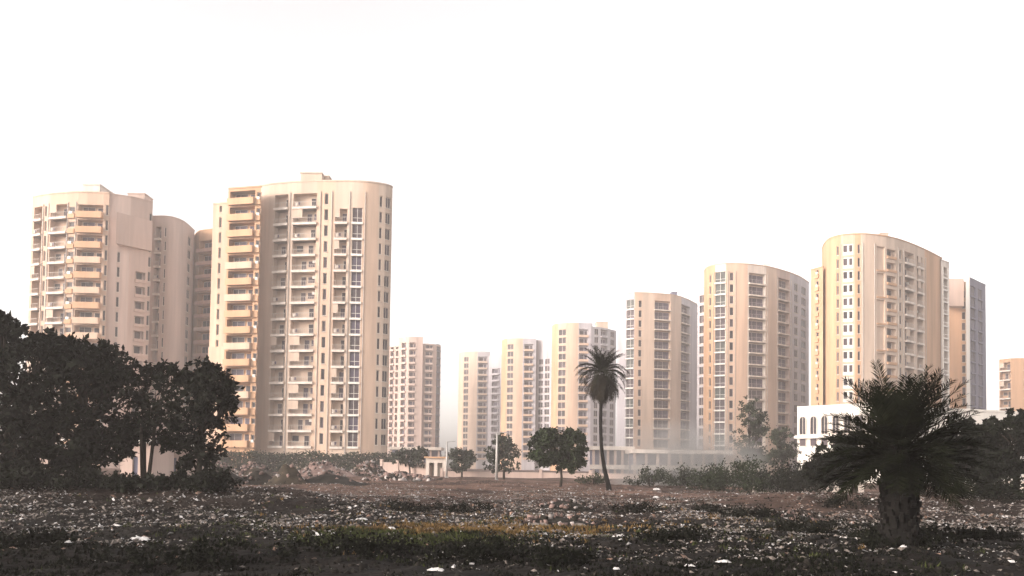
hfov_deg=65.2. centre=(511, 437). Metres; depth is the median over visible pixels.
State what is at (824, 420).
window
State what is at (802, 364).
window
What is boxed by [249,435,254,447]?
window
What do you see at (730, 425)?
window
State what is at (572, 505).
spoil heap
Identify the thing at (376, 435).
window
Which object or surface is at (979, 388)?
window
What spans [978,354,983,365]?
window
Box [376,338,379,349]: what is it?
window
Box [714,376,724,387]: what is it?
window
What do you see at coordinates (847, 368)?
window
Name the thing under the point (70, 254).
window
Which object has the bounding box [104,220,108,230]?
window
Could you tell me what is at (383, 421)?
window
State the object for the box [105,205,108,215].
window
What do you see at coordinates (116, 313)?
window
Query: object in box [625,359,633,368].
window
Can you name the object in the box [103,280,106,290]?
window
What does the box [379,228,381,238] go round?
window
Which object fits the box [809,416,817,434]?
window
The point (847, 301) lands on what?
window
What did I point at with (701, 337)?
window
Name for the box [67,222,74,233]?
window
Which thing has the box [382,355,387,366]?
window
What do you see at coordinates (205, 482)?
shrub
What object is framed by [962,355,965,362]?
window
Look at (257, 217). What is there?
window
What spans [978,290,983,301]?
window
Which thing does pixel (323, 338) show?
window
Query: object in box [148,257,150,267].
window
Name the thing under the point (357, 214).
window
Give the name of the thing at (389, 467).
boundary wall
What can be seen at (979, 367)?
window
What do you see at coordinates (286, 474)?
spoil heap
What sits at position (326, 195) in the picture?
window
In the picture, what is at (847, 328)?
window
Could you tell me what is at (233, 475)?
spoil heap
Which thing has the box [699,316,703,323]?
window
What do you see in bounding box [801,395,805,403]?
window
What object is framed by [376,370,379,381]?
window
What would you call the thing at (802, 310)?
window
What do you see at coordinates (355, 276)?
window
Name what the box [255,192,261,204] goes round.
window
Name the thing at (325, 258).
window
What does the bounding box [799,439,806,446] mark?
window
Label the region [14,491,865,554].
dry grass
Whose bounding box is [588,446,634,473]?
podium building
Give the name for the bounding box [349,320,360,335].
window
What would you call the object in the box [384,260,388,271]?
window
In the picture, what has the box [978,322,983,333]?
window
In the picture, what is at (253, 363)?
window
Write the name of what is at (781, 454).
broadleaf tree
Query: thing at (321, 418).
window
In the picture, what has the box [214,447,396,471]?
hedge
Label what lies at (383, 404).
window
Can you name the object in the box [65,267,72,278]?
window
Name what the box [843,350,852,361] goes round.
window
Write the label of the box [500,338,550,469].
apartment tower
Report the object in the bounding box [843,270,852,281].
window
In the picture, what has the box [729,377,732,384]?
window
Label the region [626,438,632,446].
window
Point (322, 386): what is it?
window
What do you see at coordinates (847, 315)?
window
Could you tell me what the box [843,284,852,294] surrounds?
window
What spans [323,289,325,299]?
window
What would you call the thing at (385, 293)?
window
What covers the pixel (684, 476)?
shrub
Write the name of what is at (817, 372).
window
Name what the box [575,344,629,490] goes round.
palm tree
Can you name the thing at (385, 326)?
window
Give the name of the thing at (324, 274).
window
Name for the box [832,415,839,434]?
window
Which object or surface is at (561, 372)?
window
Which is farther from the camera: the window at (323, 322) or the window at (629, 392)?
the window at (629, 392)
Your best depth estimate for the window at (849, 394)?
190.23 m
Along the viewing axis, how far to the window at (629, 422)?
257.99 m
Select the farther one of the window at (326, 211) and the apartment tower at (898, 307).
the apartment tower at (898, 307)
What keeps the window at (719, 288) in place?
in the apartment tower at (752, 331)
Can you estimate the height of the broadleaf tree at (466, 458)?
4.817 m
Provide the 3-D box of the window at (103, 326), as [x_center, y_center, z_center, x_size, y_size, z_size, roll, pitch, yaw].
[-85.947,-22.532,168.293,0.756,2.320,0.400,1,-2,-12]
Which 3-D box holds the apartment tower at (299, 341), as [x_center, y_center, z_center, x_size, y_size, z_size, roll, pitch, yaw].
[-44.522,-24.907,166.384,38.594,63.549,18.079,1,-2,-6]
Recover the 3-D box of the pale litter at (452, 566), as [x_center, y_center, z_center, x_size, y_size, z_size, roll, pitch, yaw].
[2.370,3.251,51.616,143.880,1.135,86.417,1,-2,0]
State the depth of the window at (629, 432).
257.74 m
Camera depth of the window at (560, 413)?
314.41 m
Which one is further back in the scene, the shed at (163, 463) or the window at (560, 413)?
the window at (560, 413)
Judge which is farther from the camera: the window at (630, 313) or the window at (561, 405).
the window at (561, 405)
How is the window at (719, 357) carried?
in the apartment tower at (752, 331)
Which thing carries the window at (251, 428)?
in the apartment tower at (299, 341)
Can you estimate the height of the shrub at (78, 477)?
1.136 m
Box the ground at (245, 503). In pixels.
[0,466,1023,575]
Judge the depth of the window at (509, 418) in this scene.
354.71 m
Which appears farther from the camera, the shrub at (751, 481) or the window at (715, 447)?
the window at (715, 447)
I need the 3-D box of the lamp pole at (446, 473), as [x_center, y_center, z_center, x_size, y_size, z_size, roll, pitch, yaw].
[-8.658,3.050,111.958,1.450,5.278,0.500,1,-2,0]
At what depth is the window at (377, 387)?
160.04 m
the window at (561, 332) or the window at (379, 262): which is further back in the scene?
the window at (561, 332)
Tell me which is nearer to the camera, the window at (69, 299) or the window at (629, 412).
the window at (69, 299)
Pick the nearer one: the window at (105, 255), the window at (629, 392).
the window at (105, 255)
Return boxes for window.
[63,327,70,336]
[64,297,71,308]
[64,312,71,323]
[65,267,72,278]
[65,282,72,293]
[66,237,73,248]
[66,252,73,263]
[67,207,74,218]
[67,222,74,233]
[101,325,104,335]
[102,295,105,305]
[102,310,105,320]
[103,250,107,260]
[103,265,106,275]
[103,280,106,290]
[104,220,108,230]
[104,235,107,245]
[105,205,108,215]
[115,312,118,322]
[115,327,117,337]
[116,267,119,277]
[116,282,119,292]
[116,297,118,307]
[117,252,120,262]
[146,315,148,325]
[147,286,149,296]
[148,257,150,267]
[249,418,255,430]
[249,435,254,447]
[250,386,256,398]
[250,402,255,414]
[251,337,256,349]
[251,353,257,365]
[251,370,256,381]
[252,305,258,316]
[252,321,257,333]
[253,256,258,268]
[253,273,259,284]
[253,289,258,300]
[254,224,260,236]
[254,240,259,252]
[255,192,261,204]
[255,208,260,220]
[319,401,323,412]
[319,417,323,428]
[319,433,322,444]
[321,305,325,315]
[321,321,325,331]
[321,353,324,363]
[321,369,324,379]
[321,385,323,396]
[322,337,324,347]
[323,225,327,236]
[323,241,327,252]
[323,257,326,267]
[323,273,326,283]
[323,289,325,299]
[324,194,328,204]
[324,210,327,220]
[347,400,358,415]
[347,416,358,432]
[347,432,357,448]
[348,352,359,367]
[348,368,359,383]
[348,384,358,399]
[349,304,360,319]
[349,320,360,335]
[349,336,359,351]
[350,256,361,272]
[350,272,361,287]
[350,288,360,303]
[351,208,362,224]
[351,224,362,240]
[351,240,361,256]
[374,434,377,445]
[375,386,378,397]
[375,418,378,429]
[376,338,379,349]
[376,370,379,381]
[377,323,379,333]
[378,259,381,270]
[378,275,380,286]
[379,212,382,223]
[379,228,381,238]
[381,403,385,413]
[381,418,386,429]
[381,434,386,445]
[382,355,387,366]
[382,371,387,382]
[382,387,386,397]
[383,292,389,303]
[383,307,387,318]
[383,323,388,334]
[383,339,388,350]
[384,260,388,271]
[384,276,389,287]
[385,198,390,209]
[385,213,390,225]
[385,229,390,240]
[385,244,389,256]
[435,422,439,429]
[506,409,512,414]
[506,416,512,421]
[507,373,512,378]
[507,380,512,385]
[507,387,512,392]
[507,395,512,399]
[507,402,512,406]
[507,423,511,428]
[508,344,513,349]
[557,411,564,416]
[558,329,565,335]
[558,378,564,383]
[558,386,564,392]
[558,394,564,400]
[558,402,564,408]
[558,419,564,424]
[559,338,565,343]
[559,346,565,351]
[559,354,565,359]
[559,362,565,367]
[559,370,564,375]
[625,339,633,349]
[625,349,633,359]
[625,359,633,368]
[625,379,633,388]
[625,389,633,398]
[625,399,633,408]
[625,409,633,418]
[625,419,632,428]
[625,428,632,437]
[626,300,634,310]
[626,310,633,319]
[626,320,633,329]
[626,329,633,339]
[626,369,633,378]
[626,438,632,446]
[698,439,702,446]
[699,295,703,303]
[699,305,703,313]
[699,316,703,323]
[699,326,703,333]
[699,418,702,425]
[700,336,703,343]
[714,272,725,284]
[714,284,725,295]
[714,295,725,306]
[714,307,725,318]
[714,318,725,330]
[714,330,724,341]
[714,341,724,353]
[714,353,724,364]
[714,365,724,376]
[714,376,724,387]
[714,388,724,399]
[714,400,724,410]
[714,411,724,422]
[714,423,724,434]
[714,435,724,445]
[714,446,724,457]
[729,354,732,361]
[729,365,733,373]
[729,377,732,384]
[729,389,732,396]
[729,400,732,408]
[729,412,732,420]
[729,424,732,431]
[729,435,732,443]
[730,273,733,280]
[798,416,806,434]
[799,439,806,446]
[801,298,805,306]
[801,308,805,317]
[801,319,805,328]
[801,330,804,338]
[801,341,805,349]
[801,352,805,360]
[801,362,804,370]
[801,373,804,381]
[801,384,805,392]
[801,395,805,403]
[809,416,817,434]
[810,438,816,446]
[815,306,818,316]
[815,319,818,329]
[815,332,818,342]
[815,345,818,354]
[815,358,818,367]
[815,371,818,380]
[820,415,828,434]
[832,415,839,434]
[843,244,852,254]
[843,257,852,268]
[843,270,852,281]
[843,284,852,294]
[843,297,852,308]
[843,310,852,321]
[843,324,852,334]
[843,337,852,347]
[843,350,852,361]
[843,364,852,374]
[843,377,852,388]
[843,391,852,401]
[843,414,850,433]
[962,333,965,340]
[962,344,965,351]
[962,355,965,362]
[970,286,976,298]
[970,297,976,309]
[970,309,976,320]
[971,320,976,330]
[971,330,976,341]
[971,341,976,352]
[971,352,976,363]
[971,363,976,374]
[971,374,976,385]
[971,385,976,396]
[971,396,976,407]
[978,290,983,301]
[978,301,983,312]
[978,311,983,322]
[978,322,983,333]
[978,333,983,344]
[978,344,983,354]
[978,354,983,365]
[978,365,983,376]
[978,376,983,386]
[978,387,983,397]
[978,398,983,408]
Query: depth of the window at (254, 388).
156.52 m
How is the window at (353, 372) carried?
in the apartment tower at (299, 341)
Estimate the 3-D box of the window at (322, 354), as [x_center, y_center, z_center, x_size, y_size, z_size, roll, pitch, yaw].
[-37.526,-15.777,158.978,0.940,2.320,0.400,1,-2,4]
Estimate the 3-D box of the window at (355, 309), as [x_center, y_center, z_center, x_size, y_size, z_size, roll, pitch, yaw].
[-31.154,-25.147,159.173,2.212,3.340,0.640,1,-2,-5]
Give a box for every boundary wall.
[380,459,431,475]
[440,468,640,478]
[752,471,863,492]
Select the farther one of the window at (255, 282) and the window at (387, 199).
the window at (387, 199)
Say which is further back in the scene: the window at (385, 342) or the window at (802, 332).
the window at (802, 332)
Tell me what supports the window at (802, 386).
in the apartment tower at (752, 331)
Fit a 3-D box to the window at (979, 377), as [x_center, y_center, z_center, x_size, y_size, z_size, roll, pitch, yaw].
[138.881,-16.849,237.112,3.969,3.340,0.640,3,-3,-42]
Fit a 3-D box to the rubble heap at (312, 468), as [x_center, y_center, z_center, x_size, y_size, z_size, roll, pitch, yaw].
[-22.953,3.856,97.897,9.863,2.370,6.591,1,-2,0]
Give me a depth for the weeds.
14.51 m
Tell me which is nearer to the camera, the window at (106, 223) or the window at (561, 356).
the window at (106, 223)
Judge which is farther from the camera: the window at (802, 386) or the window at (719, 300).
the window at (802, 386)
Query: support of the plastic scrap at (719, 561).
on the ground at (245, 503)
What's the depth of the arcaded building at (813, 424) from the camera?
118.95 m
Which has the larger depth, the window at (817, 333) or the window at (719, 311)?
the window at (719, 311)
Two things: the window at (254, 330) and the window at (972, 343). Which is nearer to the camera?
the window at (254, 330)
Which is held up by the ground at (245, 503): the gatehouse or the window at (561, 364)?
the gatehouse
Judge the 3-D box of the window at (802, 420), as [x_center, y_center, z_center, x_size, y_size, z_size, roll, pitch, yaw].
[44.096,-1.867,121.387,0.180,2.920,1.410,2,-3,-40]
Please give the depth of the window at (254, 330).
156.94 m
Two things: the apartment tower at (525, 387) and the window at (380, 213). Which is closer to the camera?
the window at (380, 213)
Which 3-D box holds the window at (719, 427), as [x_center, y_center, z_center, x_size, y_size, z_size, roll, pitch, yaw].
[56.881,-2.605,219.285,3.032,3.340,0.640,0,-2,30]
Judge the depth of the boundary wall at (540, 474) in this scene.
117.88 m
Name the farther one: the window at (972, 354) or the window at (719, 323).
the window at (972, 354)
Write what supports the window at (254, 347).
in the apartment tower at (299, 341)
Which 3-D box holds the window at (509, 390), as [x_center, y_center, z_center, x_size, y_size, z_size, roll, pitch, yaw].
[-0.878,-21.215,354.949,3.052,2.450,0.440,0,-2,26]
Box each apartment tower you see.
[27,184,194,467]
[189,228,211,451]
[206,172,392,469]
[387,337,440,456]
[457,351,500,468]
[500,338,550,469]
[550,322,615,470]
[616,292,697,449]
[697,263,808,475]
[811,232,985,409]
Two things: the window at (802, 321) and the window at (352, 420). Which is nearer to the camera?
the window at (352, 420)
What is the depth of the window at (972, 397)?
233.02 m
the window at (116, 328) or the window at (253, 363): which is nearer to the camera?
the window at (253, 363)
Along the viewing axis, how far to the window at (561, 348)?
315.25 m
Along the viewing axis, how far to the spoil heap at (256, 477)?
60.24 m
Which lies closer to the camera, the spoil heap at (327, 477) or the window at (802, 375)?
the spoil heap at (327, 477)
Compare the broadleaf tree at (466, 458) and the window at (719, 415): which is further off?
the window at (719, 415)
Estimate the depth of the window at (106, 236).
169.07 m
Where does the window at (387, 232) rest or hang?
in the apartment tower at (299, 341)
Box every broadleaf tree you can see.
[0,309,81,479]
[27,332,144,474]
[106,358,205,478]
[162,354,245,474]
[390,446,431,473]
[448,447,477,476]
[482,433,521,479]
[525,426,589,486]
[725,395,770,478]
[758,425,801,467]
[800,430,879,493]
[921,413,991,485]
[968,407,1023,496]
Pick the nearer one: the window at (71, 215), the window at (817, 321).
the window at (71, 215)
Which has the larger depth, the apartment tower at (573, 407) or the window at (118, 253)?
the apartment tower at (573, 407)
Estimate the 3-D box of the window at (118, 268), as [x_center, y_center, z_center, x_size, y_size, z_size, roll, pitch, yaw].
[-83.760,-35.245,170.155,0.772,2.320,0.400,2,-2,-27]
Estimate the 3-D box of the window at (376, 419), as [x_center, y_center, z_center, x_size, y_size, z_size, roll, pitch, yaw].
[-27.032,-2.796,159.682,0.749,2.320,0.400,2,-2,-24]
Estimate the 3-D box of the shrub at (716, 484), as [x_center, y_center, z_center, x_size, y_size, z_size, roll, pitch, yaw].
[16.791,2.921,61.962,5.070,2.766,3.455,2,-2,-22]
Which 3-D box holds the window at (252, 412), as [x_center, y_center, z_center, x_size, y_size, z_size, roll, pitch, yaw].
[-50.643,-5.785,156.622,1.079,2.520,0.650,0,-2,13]
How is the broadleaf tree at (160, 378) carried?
on the ground at (245, 503)
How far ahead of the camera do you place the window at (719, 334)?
220.35 m
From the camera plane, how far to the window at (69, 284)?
168.04 m
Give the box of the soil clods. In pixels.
[0,486,1023,575]
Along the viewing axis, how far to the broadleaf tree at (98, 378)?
30.61 m
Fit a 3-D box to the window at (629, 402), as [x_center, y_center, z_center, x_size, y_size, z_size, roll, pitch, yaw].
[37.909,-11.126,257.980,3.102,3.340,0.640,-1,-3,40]
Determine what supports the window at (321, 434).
in the apartment tower at (299, 341)
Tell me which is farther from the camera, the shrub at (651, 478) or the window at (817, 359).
the window at (817, 359)
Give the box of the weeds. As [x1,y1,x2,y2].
[0,485,1023,575]
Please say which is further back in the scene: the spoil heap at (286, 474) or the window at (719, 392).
the window at (719, 392)
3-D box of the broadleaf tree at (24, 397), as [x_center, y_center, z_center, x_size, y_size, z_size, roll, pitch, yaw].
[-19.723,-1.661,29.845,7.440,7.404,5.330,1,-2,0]
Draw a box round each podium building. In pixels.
[388,447,443,462]
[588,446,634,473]
[624,449,732,475]
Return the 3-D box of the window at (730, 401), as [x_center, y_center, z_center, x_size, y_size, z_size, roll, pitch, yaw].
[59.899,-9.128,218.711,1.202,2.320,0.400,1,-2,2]
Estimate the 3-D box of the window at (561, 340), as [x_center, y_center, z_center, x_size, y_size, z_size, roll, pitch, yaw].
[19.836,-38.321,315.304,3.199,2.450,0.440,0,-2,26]
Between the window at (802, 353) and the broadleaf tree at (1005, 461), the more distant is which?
the window at (802, 353)
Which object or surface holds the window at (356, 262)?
in the apartment tower at (299, 341)
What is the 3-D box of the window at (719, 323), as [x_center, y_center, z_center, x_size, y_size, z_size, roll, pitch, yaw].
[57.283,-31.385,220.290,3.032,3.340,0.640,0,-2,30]
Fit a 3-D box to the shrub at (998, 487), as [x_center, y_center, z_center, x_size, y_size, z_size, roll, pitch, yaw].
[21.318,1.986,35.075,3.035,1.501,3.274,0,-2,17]
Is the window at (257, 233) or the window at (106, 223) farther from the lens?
the window at (106, 223)
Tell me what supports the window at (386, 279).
in the apartment tower at (299, 341)
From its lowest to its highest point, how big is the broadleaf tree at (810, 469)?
3.359 m
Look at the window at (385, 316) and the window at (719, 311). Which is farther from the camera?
the window at (719, 311)
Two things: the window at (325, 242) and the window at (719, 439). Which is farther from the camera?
the window at (719, 439)
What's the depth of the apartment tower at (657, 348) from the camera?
259.87 m
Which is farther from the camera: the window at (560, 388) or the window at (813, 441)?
the window at (560, 388)
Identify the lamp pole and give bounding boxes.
[445,441,455,477]
[495,432,506,479]
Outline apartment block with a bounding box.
[999,358,1023,410]
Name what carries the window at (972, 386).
in the apartment tower at (898, 307)
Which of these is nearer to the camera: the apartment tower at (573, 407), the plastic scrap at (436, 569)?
the plastic scrap at (436, 569)
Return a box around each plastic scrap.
[130,536,150,539]
[427,567,442,570]
[715,560,731,562]
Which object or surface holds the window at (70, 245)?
in the apartment tower at (107, 264)
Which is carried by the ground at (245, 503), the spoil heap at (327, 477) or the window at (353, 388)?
the spoil heap at (327, 477)
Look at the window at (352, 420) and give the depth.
158.64 m
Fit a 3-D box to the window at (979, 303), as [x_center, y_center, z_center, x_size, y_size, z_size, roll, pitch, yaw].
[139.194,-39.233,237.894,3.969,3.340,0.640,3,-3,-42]
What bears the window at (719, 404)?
in the apartment tower at (752, 331)
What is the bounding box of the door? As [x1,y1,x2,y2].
[133,457,137,474]
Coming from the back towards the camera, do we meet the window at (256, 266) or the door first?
the window at (256, 266)
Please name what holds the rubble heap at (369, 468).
on the ground at (245, 503)
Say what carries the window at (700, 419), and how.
in the apartment tower at (752, 331)
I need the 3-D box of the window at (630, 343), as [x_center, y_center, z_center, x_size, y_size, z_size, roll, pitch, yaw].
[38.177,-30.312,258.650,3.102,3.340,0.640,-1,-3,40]
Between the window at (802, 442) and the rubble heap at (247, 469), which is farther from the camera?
the window at (802, 442)
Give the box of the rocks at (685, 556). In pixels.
[0,475,1023,560]
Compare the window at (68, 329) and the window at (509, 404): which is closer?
the window at (68, 329)
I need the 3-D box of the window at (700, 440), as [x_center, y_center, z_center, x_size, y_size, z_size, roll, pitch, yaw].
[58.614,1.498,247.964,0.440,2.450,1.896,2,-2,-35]
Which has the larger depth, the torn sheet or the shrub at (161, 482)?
the shrub at (161, 482)
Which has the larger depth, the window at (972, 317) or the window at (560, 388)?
the window at (560, 388)
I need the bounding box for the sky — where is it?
[0,0,1023,464]
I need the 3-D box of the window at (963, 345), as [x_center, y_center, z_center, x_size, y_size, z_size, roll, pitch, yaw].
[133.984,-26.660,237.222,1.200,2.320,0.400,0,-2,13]
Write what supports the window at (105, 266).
in the apartment tower at (107, 264)
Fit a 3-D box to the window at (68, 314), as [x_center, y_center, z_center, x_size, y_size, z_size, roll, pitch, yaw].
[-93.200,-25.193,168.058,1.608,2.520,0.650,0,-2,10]
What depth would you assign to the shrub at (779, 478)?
53.93 m
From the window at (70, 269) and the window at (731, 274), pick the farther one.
the window at (731, 274)
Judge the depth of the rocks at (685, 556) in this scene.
31.76 m
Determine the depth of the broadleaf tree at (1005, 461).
35.72 m
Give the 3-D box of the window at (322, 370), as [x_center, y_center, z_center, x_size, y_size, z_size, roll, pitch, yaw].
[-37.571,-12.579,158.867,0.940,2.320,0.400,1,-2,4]
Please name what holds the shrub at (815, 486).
on the ground at (245, 503)
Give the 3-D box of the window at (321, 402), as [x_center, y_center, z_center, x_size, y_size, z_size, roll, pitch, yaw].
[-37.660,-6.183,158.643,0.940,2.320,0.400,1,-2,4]
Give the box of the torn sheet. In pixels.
[530,522,548,525]
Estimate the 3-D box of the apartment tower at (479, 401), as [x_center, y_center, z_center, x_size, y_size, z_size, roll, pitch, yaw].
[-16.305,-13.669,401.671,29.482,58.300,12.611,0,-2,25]
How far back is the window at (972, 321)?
234.05 m
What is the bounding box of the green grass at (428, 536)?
[1,492,989,573]
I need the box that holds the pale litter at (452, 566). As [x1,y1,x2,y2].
[0,480,1023,575]
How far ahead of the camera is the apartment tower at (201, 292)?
195.80 m
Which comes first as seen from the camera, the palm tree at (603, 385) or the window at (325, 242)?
the palm tree at (603, 385)
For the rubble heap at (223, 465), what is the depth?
99.42 m
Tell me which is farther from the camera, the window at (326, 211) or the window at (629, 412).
the window at (629, 412)
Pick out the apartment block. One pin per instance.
(1011, 382)
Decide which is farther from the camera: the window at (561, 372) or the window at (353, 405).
the window at (561, 372)
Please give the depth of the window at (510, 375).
355.23 m
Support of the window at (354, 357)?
in the apartment tower at (299, 341)
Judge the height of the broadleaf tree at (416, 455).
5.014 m
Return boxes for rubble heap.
[215,460,233,471]
[232,461,276,475]
[298,460,357,476]
[350,460,385,476]
[362,470,445,481]
[514,512,595,525]
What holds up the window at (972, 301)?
in the apartment tower at (898, 307)
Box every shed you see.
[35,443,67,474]
[120,440,173,476]
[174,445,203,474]
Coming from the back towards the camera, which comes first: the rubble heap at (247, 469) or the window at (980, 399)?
the window at (980, 399)
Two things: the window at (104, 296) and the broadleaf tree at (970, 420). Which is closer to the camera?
the broadleaf tree at (970, 420)
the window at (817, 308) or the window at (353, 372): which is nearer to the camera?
the window at (353, 372)
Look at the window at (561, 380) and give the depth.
314.95 m
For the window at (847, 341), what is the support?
in the apartment tower at (898, 307)
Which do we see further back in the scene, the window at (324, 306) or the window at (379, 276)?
the window at (379, 276)
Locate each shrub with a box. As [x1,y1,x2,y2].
[25,462,105,491]
[90,469,146,492]
[134,468,194,490]
[178,466,244,492]
[574,471,610,484]
[623,464,680,486]
[658,462,703,485]
[678,463,732,490]
[697,458,749,492]
[713,454,792,492]
[753,456,810,491]
[761,446,839,492]
[921,464,970,494]
[958,467,1023,498]
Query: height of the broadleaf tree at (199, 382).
5.538 m
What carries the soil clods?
on the ground at (245, 503)
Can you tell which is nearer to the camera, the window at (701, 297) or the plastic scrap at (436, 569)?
the plastic scrap at (436, 569)
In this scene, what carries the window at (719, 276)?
in the apartment tower at (752, 331)
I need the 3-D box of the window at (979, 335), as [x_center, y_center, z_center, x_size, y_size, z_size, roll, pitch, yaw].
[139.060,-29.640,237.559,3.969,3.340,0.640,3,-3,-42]
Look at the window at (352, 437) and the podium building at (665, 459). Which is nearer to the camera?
the window at (352, 437)
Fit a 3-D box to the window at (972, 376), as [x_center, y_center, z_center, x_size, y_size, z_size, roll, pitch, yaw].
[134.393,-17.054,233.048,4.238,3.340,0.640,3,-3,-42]
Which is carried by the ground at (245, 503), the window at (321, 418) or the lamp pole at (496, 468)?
the lamp pole at (496, 468)
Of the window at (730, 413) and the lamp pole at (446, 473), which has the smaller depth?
the lamp pole at (446, 473)
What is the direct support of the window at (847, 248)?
in the apartment tower at (898, 307)
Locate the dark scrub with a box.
[0,476,1023,573]
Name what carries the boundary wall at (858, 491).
on the ground at (245, 503)
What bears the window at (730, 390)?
in the apartment tower at (752, 331)
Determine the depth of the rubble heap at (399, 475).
82.35 m
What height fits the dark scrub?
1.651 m
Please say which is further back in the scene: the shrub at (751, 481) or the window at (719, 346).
the window at (719, 346)
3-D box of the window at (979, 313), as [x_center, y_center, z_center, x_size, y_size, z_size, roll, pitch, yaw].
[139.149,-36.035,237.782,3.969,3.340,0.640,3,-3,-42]
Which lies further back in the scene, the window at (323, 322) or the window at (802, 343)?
the window at (802, 343)
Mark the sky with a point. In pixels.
(545, 162)
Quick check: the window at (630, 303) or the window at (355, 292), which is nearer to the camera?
the window at (355, 292)
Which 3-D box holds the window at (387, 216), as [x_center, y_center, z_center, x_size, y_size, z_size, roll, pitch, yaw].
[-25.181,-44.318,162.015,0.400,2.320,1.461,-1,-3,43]
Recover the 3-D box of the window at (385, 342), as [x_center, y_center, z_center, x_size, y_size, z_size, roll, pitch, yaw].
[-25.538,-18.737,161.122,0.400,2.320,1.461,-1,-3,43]
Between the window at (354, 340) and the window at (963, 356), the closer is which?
the window at (354, 340)
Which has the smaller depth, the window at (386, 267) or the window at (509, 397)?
the window at (386, 267)
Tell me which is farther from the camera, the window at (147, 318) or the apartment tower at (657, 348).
the apartment tower at (657, 348)
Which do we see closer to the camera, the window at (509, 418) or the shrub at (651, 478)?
the shrub at (651, 478)
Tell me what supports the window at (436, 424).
in the apartment tower at (414, 393)
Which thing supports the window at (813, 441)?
in the arcaded building at (813, 424)
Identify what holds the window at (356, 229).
in the apartment tower at (299, 341)
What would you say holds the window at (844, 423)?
in the arcaded building at (813, 424)
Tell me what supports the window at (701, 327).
in the apartment tower at (752, 331)
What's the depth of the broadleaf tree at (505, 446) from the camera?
99.89 m
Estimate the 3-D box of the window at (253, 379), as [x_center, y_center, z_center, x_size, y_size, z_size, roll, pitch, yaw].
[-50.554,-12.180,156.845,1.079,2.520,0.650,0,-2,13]
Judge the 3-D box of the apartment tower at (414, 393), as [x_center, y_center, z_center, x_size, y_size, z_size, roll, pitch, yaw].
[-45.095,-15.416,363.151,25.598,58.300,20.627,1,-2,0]
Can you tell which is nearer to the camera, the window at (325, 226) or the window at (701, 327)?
the window at (325, 226)
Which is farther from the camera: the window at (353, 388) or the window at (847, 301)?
the window at (847, 301)
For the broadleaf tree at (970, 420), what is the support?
on the ground at (245, 503)
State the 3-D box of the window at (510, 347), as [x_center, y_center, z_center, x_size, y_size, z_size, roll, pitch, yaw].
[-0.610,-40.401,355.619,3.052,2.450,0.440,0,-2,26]
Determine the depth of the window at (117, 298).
170.07 m
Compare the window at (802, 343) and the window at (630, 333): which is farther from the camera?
the window at (630, 333)
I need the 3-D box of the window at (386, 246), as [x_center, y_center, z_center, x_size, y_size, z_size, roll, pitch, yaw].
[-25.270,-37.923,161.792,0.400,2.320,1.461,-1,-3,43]
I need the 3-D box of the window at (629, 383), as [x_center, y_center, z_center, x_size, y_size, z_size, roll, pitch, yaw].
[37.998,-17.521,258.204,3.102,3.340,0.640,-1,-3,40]
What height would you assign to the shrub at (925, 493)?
1.973 m
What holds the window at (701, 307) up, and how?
in the apartment tower at (752, 331)
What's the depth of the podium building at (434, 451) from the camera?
259.66 m
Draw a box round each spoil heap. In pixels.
[208,466,252,484]
[246,470,272,484]
[264,464,307,485]
[307,471,369,485]
[535,498,594,511]
[729,509,825,520]
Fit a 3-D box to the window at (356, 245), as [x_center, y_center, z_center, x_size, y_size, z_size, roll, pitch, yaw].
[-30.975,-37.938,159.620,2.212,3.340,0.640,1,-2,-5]
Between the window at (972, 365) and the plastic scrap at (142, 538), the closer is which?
the plastic scrap at (142, 538)
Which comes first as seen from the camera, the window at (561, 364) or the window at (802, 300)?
the window at (802, 300)
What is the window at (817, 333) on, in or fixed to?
in the apartment tower at (898, 307)
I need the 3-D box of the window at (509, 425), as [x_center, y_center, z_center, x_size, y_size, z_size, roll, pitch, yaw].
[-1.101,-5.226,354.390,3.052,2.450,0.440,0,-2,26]
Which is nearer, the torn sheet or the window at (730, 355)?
the torn sheet
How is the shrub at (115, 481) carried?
on the ground at (245, 503)
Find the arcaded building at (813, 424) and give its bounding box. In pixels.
[794,403,1023,482]
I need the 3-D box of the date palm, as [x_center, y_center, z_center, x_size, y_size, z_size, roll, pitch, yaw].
[7.705,0.453,16.245,3.652,4.064,3.782,1,-2,0]
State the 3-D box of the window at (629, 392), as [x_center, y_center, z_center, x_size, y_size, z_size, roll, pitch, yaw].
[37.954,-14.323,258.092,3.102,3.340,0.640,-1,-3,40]
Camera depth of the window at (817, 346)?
198.10 m
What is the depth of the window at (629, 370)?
258.50 m
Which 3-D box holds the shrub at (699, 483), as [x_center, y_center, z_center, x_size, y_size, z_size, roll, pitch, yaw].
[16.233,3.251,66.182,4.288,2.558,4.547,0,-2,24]
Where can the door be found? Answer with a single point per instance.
(135, 470)
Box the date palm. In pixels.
[806,359,1003,549]
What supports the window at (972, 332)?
in the apartment tower at (898, 307)
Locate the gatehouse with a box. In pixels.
[424,456,448,475]
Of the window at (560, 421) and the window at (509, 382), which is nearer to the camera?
the window at (560, 421)
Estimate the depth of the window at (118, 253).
170.36 m
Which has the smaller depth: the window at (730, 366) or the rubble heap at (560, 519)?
the rubble heap at (560, 519)
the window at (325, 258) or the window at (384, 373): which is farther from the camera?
the window at (384, 373)
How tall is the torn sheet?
0.118 m

